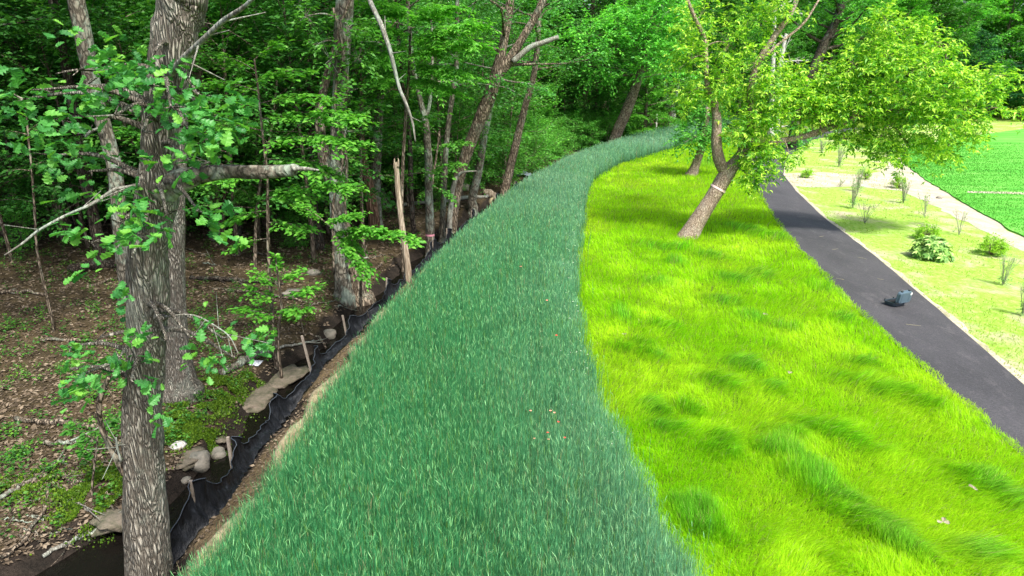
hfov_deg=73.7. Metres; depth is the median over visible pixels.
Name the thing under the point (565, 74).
understory tree
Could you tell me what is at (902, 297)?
equipment case
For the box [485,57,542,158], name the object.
understory tree
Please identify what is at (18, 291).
fallen branch
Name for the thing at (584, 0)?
sky
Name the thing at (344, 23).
vine tree
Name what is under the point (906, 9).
edge tree
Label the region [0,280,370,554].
moss
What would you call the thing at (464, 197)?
fallen log
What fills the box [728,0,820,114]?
edge tree
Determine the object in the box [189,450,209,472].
rock
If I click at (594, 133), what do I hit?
understory shrub
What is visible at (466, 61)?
understory tree
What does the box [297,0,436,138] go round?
understory tree
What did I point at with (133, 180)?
understory tree
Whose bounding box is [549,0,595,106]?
forest tree
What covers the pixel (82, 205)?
understory tree
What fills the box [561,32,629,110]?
understory tree
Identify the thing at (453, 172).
understory shrub
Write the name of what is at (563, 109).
understory shrub
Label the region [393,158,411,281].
snag
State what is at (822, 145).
twiggy shrub
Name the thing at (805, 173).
azalea bush
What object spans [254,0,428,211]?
understory tree
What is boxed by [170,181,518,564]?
silt fence
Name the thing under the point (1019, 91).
edge tree
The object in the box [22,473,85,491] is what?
fallen branch
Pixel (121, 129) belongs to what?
understory tree
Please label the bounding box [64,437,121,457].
fallen branch
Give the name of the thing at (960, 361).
asphalt path
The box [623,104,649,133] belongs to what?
understory shrub
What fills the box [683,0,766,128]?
edge tree
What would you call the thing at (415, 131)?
understory tree
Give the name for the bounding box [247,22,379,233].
understory tree
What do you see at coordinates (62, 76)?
understory tree
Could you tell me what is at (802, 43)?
edge tree
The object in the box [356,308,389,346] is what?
straw wattle
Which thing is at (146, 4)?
understory tree
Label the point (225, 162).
understory tree
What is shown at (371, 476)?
tall rye grass
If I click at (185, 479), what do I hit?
rock
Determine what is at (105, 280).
fallen branch
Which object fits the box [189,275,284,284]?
fallen log
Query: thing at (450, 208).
dead tree
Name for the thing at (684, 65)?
edge tree
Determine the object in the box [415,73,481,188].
understory tree
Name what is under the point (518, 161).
understory shrub
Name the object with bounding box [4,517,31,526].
fallen twig
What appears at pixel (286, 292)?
rock
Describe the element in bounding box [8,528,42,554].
fallen twig
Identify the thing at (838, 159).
twiggy shrub
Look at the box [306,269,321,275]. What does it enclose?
rock
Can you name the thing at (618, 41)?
edge tree
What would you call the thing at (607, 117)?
understory shrub
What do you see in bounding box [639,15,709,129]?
edge tree
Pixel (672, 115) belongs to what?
forked tree
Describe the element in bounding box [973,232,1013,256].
azalea bush
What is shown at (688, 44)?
edge tree
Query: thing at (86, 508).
fallen branch
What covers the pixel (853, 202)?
twiggy shrub
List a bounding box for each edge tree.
[579,0,630,109]
[602,3,683,136]
[636,0,712,118]
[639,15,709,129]
[641,0,709,120]
[675,1,740,113]
[676,0,751,117]
[682,0,762,121]
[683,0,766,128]
[693,0,790,121]
[708,0,801,106]
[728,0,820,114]
[741,0,819,110]
[745,3,818,120]
[776,0,856,115]
[791,2,869,109]
[792,5,859,121]
[793,0,891,119]
[826,0,900,115]
[845,3,947,111]
[856,0,968,115]
[860,0,953,122]
[879,0,999,117]
[906,0,1000,92]
[914,0,1014,118]
[935,0,1014,115]
[945,28,1011,121]
[950,0,1023,113]
[957,0,1023,117]
[981,0,1023,116]
[1004,50,1023,116]
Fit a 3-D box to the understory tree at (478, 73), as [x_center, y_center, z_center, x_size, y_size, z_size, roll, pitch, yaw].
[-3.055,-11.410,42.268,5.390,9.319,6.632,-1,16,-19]
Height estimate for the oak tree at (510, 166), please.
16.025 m
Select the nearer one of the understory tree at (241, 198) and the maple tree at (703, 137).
the understory tree at (241, 198)
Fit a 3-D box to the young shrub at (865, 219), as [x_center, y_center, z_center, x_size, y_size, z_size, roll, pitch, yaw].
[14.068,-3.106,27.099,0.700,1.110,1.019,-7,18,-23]
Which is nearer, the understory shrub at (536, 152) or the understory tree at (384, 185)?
the understory tree at (384, 185)
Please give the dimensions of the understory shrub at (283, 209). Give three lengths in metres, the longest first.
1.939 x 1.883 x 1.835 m
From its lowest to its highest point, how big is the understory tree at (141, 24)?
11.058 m
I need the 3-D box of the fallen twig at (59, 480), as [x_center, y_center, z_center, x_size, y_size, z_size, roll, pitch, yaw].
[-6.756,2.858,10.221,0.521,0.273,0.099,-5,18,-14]
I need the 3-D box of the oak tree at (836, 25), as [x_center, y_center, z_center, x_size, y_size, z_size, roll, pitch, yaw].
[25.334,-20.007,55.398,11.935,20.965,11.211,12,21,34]
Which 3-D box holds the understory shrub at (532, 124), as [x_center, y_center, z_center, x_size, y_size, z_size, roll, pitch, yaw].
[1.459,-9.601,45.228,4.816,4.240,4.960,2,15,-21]
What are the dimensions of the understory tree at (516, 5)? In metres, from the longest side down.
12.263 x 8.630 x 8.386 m
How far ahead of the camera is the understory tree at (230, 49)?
27.55 m
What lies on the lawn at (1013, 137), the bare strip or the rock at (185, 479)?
the bare strip
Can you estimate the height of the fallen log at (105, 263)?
0.422 m
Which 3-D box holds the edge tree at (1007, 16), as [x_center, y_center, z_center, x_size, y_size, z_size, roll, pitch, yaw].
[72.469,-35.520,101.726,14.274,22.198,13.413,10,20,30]
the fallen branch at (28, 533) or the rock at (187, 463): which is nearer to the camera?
the fallen branch at (28, 533)
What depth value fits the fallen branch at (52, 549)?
9.44 m
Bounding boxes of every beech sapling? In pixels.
[189,35,380,369]
[226,251,327,378]
[287,202,425,315]
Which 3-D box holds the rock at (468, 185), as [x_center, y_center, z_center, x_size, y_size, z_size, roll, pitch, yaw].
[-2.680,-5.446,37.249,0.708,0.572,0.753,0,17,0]
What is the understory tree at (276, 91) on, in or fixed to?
on the ground at (32, 565)
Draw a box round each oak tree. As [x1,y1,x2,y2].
[0,0,318,575]
[67,0,127,302]
[162,74,204,406]
[314,0,486,226]
[315,46,375,306]
[466,0,617,196]
[554,0,705,142]
[754,0,908,150]
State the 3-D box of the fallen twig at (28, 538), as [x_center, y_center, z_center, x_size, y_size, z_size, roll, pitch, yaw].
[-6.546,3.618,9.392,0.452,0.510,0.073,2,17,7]
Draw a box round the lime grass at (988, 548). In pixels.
[571,142,1023,575]
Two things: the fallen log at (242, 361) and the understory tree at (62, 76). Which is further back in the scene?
the understory tree at (62, 76)
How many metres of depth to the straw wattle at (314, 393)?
12.79 m
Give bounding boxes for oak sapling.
[0,85,74,331]
[59,411,120,496]
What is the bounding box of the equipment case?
[884,289,912,306]
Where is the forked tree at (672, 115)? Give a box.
[618,0,703,124]
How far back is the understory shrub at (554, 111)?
56.77 m
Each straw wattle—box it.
[186,466,281,575]
[272,403,315,467]
[308,346,357,402]
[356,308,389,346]
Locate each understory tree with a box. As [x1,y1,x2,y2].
[0,0,98,242]
[0,0,136,229]
[0,0,138,247]
[0,0,141,236]
[0,0,228,203]
[0,1,137,204]
[0,2,99,241]
[0,2,107,212]
[0,6,39,184]
[0,25,82,234]
[0,26,119,224]
[0,44,62,260]
[2,1,110,216]
[2,1,142,148]
[3,0,150,234]
[16,1,235,222]
[28,39,120,214]
[39,0,191,181]
[61,0,240,173]
[63,14,218,184]
[72,20,254,217]
[95,0,255,230]
[100,0,190,153]
[105,1,261,207]
[117,0,292,202]
[118,0,318,255]
[129,0,330,231]
[185,0,358,269]
[189,30,320,240]
[195,0,413,262]
[199,0,350,160]
[201,8,278,200]
[204,0,328,184]
[231,4,324,180]
[233,30,330,181]
[239,0,455,254]
[243,8,369,186]
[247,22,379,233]
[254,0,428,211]
[263,61,326,209]
[272,62,358,182]
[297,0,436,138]
[324,39,422,182]
[329,96,390,204]
[347,44,411,182]
[348,66,421,185]
[350,5,467,206]
[352,54,420,168]
[352,84,441,213]
[368,0,511,186]
[368,39,436,157]
[369,0,472,195]
[383,77,458,186]
[388,63,455,179]
[393,92,458,171]
[401,24,495,195]
[410,0,525,139]
[415,63,503,194]
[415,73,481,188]
[432,8,542,189]
[435,0,537,165]
[435,0,543,178]
[437,0,567,160]
[440,36,506,159]
[441,45,531,183]
[444,58,525,141]
[448,0,547,127]
[460,13,571,147]
[473,0,575,115]
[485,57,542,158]
[489,56,540,118]
[507,0,577,117]
[522,41,596,131]
[536,43,599,123]
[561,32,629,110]
[572,13,646,140]
[587,11,653,113]
[590,4,659,104]
[591,42,644,111]
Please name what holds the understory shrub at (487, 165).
on the ground at (32, 565)
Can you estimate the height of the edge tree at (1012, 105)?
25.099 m
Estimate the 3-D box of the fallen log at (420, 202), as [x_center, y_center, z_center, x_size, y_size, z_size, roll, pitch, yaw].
[-4.748,-4.039,32.666,1.846,0.219,0.313,-15,22,-40]
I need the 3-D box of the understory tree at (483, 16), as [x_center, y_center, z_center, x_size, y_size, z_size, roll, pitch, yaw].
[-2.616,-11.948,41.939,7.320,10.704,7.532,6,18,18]
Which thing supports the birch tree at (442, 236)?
on the ground at (32, 565)
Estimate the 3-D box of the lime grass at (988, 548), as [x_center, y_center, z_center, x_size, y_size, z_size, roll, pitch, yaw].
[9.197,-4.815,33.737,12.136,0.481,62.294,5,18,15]
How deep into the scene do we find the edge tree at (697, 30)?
106.35 m
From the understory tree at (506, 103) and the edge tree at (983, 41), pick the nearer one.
the understory tree at (506, 103)
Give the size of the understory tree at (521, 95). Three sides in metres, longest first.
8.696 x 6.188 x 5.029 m
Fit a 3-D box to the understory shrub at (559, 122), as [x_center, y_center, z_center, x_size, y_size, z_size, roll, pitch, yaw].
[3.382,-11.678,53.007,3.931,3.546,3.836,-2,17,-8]
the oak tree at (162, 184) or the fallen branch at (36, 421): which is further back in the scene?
the fallen branch at (36, 421)
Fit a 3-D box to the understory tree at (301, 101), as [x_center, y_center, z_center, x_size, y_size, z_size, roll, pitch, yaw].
[-8.621,-6.978,28.674,6.236,8.659,5.498,-4,18,-14]
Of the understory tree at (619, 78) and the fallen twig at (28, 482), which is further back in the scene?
the understory tree at (619, 78)
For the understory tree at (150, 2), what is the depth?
26.52 m
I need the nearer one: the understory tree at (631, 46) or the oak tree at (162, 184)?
the oak tree at (162, 184)
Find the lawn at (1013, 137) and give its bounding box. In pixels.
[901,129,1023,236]
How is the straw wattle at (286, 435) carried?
on the ground at (32, 565)
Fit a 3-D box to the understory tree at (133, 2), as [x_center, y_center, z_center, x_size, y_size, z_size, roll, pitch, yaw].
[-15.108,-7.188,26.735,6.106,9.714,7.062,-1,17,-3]
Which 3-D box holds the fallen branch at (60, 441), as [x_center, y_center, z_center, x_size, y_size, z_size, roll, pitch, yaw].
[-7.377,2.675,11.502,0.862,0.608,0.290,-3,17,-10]
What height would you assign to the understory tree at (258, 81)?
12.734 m
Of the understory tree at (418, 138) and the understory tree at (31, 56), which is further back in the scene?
the understory tree at (418, 138)
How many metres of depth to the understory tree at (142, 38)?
23.88 m
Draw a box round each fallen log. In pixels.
[66,258,115,273]
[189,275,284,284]
[219,348,276,374]
[396,201,424,205]
[440,194,488,202]
[482,189,498,202]
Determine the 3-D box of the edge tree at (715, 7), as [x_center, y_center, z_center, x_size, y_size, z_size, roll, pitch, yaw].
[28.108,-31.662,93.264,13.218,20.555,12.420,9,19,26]
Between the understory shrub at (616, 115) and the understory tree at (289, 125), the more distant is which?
the understory shrub at (616, 115)
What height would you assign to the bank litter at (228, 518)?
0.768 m
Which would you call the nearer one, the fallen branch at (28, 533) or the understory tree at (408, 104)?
the fallen branch at (28, 533)
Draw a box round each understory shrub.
[0,174,41,212]
[0,193,52,254]
[35,195,53,217]
[85,182,109,221]
[185,205,195,232]
[238,181,269,208]
[249,181,298,226]
[269,185,304,220]
[272,210,317,248]
[287,191,329,225]
[298,179,329,216]
[355,191,392,219]
[381,148,406,186]
[382,123,445,188]
[383,139,435,186]
[416,166,451,202]
[421,186,446,210]
[433,147,473,191]
[435,116,504,179]
[443,126,501,184]
[448,173,469,190]
[477,128,541,188]
[484,126,536,178]
[484,144,525,180]
[494,137,531,171]
[495,152,529,174]
[496,117,559,174]
[513,111,560,163]
[516,108,562,131]
[516,113,569,171]
[521,133,548,165]
[531,118,569,160]
[532,135,563,164]
[534,123,567,158]
[541,114,579,157]
[542,107,571,147]
[550,127,572,151]
[552,101,573,112]
[554,132,580,156]
[559,108,592,150]
[560,123,579,147]
[567,104,597,143]
[569,110,604,145]
[569,117,585,147]
[571,108,605,138]
[575,118,608,147]
[578,119,605,149]
[584,114,614,145]
[585,108,629,144]
[597,103,633,137]
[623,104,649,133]
[624,120,642,136]
[630,100,651,128]
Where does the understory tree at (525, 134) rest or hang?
on the ground at (32, 565)
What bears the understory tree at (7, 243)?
on the ground at (32, 565)
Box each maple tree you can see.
[272,0,511,256]
[313,0,489,249]
[438,0,573,216]
[656,0,1023,239]
[663,89,740,175]
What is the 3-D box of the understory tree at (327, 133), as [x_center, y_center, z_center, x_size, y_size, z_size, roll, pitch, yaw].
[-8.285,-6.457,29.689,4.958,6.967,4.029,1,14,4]
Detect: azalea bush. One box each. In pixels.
[800,167,814,177]
[826,132,843,139]
[858,168,871,178]
[887,175,907,188]
[910,220,941,238]
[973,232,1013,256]
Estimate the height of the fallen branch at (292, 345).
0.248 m
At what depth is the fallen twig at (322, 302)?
18.78 m
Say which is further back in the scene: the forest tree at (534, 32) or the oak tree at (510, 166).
the forest tree at (534, 32)
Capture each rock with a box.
[88,508,121,536]
[168,441,186,448]
[176,446,204,470]
[181,476,190,483]
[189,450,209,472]
[210,446,226,459]
[215,435,225,443]
[242,383,277,412]
[268,364,309,388]
[282,288,304,297]
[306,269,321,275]
[323,329,336,339]
[463,183,469,190]
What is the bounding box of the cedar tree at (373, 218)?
[284,0,455,236]
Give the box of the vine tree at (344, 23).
[281,0,420,309]
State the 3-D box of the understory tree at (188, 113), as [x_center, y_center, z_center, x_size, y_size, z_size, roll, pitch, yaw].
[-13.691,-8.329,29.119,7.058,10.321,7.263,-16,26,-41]
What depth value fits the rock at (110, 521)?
9.76 m
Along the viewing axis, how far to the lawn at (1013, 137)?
39.87 m
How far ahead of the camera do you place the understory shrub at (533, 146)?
43.42 m
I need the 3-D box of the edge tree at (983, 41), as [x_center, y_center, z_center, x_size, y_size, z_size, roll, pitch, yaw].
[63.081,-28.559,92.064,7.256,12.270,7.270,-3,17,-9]
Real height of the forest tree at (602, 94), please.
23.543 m
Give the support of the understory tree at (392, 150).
on the ground at (32, 565)
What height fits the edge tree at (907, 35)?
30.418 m
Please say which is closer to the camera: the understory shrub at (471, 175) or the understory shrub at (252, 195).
the understory shrub at (252, 195)
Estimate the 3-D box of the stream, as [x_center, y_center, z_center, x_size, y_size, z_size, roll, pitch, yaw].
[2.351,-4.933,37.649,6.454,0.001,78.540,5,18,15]
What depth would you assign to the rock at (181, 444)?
11.62 m
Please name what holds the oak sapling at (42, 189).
on the ground at (32, 565)
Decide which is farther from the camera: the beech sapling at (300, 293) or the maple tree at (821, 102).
the maple tree at (821, 102)
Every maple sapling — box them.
[350,0,503,271]
[399,118,474,206]
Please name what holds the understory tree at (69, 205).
on the ground at (32, 565)
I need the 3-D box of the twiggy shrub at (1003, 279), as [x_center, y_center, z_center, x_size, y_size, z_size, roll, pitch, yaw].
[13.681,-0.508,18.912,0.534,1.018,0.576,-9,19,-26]
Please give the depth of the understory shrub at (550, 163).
48.68 m
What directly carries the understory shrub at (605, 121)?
on the ground at (32, 565)
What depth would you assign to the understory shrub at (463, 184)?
36.30 m
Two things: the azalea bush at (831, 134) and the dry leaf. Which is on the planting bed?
the azalea bush at (831, 134)
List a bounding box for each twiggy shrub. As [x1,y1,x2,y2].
[819,140,825,151]
[835,146,846,166]
[847,178,865,207]
[851,167,865,191]
[898,179,911,202]
[995,252,1020,285]
[1016,278,1023,315]
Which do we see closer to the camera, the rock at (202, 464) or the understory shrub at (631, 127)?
the rock at (202, 464)
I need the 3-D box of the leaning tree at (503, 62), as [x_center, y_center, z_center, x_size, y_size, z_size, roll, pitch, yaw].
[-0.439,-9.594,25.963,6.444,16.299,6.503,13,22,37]
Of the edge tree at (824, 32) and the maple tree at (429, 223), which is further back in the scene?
the edge tree at (824, 32)
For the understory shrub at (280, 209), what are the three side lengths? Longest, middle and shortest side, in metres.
2.203 x 2.139 x 2.085 m
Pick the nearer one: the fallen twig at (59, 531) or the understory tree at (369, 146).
the fallen twig at (59, 531)
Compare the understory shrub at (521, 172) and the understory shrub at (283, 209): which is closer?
the understory shrub at (283, 209)
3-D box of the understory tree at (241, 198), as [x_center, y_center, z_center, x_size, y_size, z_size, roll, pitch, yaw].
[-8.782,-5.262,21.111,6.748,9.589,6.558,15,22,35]
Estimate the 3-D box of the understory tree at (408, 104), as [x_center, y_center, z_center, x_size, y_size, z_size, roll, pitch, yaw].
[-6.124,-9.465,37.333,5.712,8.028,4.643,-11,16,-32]
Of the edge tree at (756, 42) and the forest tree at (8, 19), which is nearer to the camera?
the forest tree at (8, 19)
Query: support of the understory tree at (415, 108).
on the ground at (32, 565)
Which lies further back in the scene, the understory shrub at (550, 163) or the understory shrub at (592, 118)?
the understory shrub at (592, 118)
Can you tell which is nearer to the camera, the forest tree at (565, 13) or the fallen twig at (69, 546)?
the fallen twig at (69, 546)
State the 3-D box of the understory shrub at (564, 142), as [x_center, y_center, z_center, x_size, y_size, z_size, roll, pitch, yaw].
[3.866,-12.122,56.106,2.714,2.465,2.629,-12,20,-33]
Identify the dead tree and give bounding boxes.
[446,171,475,228]
[762,1,802,134]
[776,34,805,134]
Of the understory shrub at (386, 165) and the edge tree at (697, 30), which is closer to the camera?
the understory shrub at (386, 165)
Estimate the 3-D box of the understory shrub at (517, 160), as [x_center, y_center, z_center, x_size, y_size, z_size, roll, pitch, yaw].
[-0.453,-7.339,38.900,4.034,3.552,4.154,2,16,-14]
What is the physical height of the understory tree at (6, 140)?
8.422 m
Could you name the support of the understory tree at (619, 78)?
on the ground at (32, 565)
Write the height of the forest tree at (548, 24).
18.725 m
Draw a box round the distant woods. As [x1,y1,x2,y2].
[574,0,1023,106]
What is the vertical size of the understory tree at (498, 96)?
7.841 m
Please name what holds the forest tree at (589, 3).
on the ground at (32, 565)
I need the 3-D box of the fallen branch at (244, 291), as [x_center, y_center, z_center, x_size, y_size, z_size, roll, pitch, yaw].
[-6.751,0.230,18.969,2.977,0.279,0.564,8,19,24]
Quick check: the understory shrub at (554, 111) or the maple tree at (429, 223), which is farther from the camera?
the understory shrub at (554, 111)
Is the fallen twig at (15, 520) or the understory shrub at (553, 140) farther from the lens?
the understory shrub at (553, 140)
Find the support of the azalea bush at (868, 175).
on the planting bed
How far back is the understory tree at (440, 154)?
29.52 m
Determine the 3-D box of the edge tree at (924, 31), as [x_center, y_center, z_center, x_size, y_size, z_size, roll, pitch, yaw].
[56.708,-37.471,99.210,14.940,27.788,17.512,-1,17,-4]
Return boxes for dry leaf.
[937,517,949,523]
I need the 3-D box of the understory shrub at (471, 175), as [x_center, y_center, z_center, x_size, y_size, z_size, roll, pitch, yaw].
[-2.432,-7.082,37.837,3.930,4.033,4.154,0,19,1]
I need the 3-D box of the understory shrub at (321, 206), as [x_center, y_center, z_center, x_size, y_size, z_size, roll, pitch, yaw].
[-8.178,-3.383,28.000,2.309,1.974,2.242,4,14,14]
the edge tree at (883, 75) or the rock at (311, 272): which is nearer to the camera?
the rock at (311, 272)
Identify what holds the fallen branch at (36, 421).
on the ground at (32, 565)
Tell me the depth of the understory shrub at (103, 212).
27.40 m
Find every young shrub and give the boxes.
[857,198,880,222]
[918,189,930,217]
[953,209,968,233]
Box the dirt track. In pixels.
[785,144,1023,250]
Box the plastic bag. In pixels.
[249,360,261,365]
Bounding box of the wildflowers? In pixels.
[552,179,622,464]
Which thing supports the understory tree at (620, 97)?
on the ground at (32, 565)
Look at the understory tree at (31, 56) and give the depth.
20.05 m
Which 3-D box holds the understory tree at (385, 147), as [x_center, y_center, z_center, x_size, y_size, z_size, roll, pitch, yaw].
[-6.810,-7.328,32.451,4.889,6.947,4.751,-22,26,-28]
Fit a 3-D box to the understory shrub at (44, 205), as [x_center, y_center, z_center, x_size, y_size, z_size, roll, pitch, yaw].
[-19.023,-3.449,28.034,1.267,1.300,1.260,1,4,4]
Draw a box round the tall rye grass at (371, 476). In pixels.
[163,114,746,575]
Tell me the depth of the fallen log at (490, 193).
36.47 m
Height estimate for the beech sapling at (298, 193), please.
7.183 m
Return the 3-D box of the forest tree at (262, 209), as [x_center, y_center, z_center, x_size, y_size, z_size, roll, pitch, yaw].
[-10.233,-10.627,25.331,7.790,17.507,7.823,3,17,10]
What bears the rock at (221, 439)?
on the ground at (32, 565)
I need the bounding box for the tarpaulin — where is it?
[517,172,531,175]
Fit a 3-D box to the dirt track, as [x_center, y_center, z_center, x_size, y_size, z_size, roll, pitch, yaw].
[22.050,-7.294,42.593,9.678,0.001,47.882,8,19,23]
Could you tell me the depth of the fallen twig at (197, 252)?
23.01 m
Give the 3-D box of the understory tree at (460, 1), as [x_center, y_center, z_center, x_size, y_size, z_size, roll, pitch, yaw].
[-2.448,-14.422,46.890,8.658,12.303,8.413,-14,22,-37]
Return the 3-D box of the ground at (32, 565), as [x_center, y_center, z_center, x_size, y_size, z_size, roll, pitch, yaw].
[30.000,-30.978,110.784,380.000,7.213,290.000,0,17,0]
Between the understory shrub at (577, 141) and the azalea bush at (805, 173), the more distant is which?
the understory shrub at (577, 141)
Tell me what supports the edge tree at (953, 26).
on the ground at (32, 565)
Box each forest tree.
[0,0,102,241]
[0,0,121,258]
[0,13,23,26]
[128,0,290,235]
[192,0,272,240]
[200,0,325,226]
[227,0,391,249]
[323,7,416,207]
[365,0,434,98]
[442,0,541,103]
[478,1,582,127]
[479,0,596,133]
[523,0,583,111]
[531,0,595,106]
[537,0,677,146]
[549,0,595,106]
[552,0,599,101]
[559,0,630,115]
[613,0,716,127]
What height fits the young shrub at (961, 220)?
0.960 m
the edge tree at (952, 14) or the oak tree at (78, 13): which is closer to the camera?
the oak tree at (78, 13)
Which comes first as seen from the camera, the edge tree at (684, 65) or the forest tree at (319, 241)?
the forest tree at (319, 241)
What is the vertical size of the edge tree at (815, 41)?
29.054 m
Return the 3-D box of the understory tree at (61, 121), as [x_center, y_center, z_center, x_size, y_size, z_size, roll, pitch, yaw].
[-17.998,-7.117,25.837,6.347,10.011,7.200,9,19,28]
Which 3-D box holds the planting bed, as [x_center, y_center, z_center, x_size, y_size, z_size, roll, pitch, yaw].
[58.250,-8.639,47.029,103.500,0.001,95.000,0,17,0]
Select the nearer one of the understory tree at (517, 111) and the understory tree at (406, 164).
the understory tree at (406, 164)
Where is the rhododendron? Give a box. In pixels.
[907,235,956,262]
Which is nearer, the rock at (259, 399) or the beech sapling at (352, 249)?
the rock at (259, 399)
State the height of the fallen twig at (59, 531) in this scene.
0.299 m
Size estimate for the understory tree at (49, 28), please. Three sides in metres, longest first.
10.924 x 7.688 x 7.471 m
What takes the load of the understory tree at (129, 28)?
on the ground at (32, 565)
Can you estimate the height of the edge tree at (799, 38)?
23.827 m
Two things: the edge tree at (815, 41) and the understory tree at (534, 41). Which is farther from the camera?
the edge tree at (815, 41)
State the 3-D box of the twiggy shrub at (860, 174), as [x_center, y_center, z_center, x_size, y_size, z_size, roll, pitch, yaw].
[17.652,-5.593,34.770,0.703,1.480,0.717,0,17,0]
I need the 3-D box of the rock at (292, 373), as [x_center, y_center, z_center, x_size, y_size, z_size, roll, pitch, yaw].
[-5.022,1.966,15.057,1.045,0.179,1.491,0,17,0]
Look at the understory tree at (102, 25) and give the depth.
19.05 m
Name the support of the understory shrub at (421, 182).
on the ground at (32, 565)
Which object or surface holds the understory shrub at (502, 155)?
on the ground at (32, 565)
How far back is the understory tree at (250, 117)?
26.07 m
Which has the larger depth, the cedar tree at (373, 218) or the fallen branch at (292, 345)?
the cedar tree at (373, 218)
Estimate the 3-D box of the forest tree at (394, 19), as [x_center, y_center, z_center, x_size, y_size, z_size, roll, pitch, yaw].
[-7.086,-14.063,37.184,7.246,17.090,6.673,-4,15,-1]
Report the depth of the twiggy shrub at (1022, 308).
16.51 m
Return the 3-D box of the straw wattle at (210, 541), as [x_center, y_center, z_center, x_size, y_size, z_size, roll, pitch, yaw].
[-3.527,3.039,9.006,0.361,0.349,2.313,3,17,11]
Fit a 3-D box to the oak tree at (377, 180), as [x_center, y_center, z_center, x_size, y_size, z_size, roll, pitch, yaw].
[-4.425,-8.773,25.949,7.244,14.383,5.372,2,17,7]
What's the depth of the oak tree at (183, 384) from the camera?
12.64 m
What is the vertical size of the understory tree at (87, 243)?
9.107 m
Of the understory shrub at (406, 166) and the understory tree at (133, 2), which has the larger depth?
the understory shrub at (406, 166)
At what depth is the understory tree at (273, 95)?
30.61 m
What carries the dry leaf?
on the lime grass at (988, 548)
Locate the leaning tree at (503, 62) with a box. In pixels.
[445,0,602,233]
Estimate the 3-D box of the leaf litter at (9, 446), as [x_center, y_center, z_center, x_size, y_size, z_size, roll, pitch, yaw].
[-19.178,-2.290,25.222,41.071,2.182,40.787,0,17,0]
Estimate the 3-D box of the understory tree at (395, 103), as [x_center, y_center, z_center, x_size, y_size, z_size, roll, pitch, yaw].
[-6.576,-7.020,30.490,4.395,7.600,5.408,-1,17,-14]
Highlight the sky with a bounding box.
[584,0,1023,85]
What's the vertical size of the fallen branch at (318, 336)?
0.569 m
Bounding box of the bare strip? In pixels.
[968,191,1023,193]
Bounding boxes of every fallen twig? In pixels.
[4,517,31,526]
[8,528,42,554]
[17,534,41,542]
[21,451,45,484]
[47,527,71,535]
[49,467,78,487]
[51,545,80,565]
[186,248,207,256]
[310,299,336,305]
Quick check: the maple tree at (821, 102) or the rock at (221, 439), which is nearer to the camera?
the rock at (221, 439)
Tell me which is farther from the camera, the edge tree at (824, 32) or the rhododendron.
the edge tree at (824, 32)
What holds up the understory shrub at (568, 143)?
on the ground at (32, 565)
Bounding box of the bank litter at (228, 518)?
[172,244,452,575]
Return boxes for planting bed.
[785,122,1023,373]
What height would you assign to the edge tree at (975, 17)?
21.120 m
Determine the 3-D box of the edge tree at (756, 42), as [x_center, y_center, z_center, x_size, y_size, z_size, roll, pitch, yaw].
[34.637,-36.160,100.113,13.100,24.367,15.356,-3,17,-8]
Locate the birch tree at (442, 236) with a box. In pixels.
[376,0,535,242]
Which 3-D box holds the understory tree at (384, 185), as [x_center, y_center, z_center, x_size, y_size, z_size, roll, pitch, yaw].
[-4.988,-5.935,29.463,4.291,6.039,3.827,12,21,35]
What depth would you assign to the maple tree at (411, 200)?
24.27 m
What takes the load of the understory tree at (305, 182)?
on the ground at (32, 565)
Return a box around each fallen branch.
[0,285,44,295]
[0,447,67,499]
[0,486,49,558]
[13,416,97,429]
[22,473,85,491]
[38,337,107,341]
[42,428,97,445]
[42,511,121,557]
[60,487,104,518]
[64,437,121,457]
[86,268,117,287]
[222,287,317,306]
[276,338,326,348]
[298,319,326,347]
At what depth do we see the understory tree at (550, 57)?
53.11 m
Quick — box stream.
[36,207,488,575]
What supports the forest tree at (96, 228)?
on the ground at (32, 565)
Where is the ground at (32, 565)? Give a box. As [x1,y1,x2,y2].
[0,89,1023,575]
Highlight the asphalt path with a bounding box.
[751,123,1023,454]
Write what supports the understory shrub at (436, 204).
on the ground at (32, 565)
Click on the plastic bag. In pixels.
(257, 362)
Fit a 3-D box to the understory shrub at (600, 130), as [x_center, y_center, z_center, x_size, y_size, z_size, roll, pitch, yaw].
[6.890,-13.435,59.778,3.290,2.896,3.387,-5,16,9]
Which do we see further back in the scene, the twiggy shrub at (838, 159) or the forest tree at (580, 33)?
the forest tree at (580, 33)
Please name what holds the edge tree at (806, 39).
on the ground at (32, 565)
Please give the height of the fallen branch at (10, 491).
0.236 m
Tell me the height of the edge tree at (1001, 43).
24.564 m
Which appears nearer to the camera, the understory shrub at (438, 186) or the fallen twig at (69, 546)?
the fallen twig at (69, 546)
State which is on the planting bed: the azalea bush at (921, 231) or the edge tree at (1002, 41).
the azalea bush at (921, 231)
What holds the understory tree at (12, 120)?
on the ground at (32, 565)
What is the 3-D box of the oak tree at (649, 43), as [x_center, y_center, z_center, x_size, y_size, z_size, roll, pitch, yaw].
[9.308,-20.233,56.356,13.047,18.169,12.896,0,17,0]
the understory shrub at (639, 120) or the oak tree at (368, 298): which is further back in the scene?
the understory shrub at (639, 120)
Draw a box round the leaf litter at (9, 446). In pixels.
[0,173,532,564]
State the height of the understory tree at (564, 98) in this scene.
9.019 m
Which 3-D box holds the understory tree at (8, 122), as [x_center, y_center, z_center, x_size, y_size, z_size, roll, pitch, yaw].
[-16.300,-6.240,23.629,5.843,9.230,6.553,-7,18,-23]

